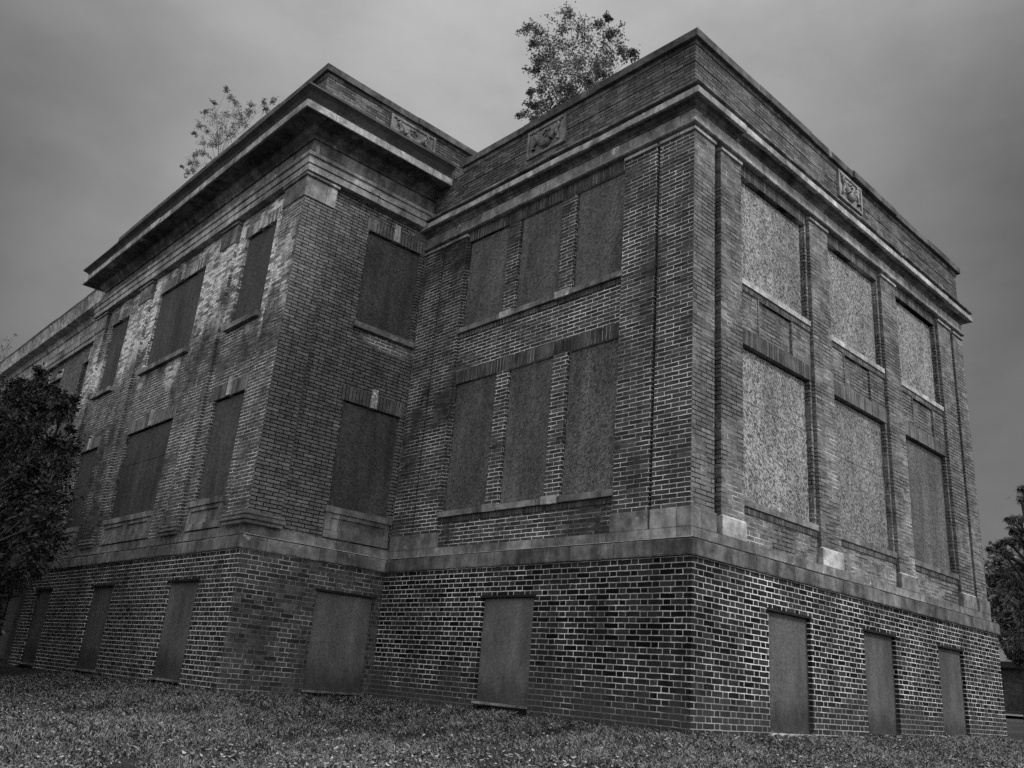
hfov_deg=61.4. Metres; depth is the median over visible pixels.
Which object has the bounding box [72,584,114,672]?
basement window
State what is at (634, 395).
brick building
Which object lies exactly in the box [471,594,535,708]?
basement window
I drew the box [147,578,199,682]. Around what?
basement window
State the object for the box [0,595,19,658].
basement window
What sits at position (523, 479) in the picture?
boarded window
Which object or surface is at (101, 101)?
sky
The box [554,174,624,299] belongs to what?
boarded window
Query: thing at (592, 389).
boarded window
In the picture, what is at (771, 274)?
boarded window
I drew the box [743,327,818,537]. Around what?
boarded window
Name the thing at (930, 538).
boarded window
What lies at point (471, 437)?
boarded window
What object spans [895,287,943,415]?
boarded window
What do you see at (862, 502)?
boarded window
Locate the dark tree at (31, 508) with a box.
[0,362,92,635]
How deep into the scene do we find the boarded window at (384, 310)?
13.29 m
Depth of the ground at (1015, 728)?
8.31 m
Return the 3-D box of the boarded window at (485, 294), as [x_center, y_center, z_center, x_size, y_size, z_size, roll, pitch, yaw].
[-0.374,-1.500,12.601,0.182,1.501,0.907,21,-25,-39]
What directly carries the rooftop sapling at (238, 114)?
on the brick building
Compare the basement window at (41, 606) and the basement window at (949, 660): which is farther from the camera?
the basement window at (41, 606)
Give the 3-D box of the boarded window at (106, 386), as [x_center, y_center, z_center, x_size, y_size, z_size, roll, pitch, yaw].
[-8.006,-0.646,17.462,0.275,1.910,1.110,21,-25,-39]
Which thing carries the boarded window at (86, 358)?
in the brick building
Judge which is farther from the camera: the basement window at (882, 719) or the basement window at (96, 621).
the basement window at (96, 621)
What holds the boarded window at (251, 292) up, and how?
in the brick building
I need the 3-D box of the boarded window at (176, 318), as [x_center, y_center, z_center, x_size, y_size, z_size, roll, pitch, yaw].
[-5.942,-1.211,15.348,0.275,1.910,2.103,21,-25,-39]
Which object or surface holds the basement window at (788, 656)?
in the brick building
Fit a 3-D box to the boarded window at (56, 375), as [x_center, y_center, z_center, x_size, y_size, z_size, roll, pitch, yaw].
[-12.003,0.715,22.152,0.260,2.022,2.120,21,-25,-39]
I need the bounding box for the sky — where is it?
[0,0,1023,660]
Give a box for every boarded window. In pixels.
[23,369,63,448]
[55,435,101,552]
[63,348,91,428]
[89,304,133,399]
[99,404,177,545]
[137,253,209,376]
[184,374,249,531]
[222,205,281,332]
[321,384,404,548]
[352,216,424,348]
[437,375,495,517]
[457,227,509,334]
[481,358,552,512]
[499,202,562,319]
[540,339,618,504]
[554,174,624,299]
[741,165,810,332]
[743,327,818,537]
[827,233,884,378]
[834,380,896,563]
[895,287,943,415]
[904,421,958,584]
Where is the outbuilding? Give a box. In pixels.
[1000,661,1022,717]
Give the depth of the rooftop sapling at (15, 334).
29.89 m
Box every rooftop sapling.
[0,333,16,359]
[179,85,278,178]
[515,1,640,122]
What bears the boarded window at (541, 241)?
in the brick building
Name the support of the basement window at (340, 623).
in the brick building
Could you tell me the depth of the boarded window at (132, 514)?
14.32 m
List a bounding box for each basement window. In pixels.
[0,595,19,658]
[17,588,52,664]
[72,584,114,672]
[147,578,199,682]
[301,588,376,695]
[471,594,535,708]
[767,607,813,736]
[862,628,897,735]
[937,644,966,735]
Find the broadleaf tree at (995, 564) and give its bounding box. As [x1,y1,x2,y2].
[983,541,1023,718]
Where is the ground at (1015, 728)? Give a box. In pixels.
[0,662,1023,767]
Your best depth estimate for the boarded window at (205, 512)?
12.27 m
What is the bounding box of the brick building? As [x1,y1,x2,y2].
[0,27,1007,739]
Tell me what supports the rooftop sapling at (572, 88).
on the brick building
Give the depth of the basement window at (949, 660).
12.19 m
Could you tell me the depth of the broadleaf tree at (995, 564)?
24.66 m
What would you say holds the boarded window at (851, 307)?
in the brick building
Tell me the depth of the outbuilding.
36.36 m
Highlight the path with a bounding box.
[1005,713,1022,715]

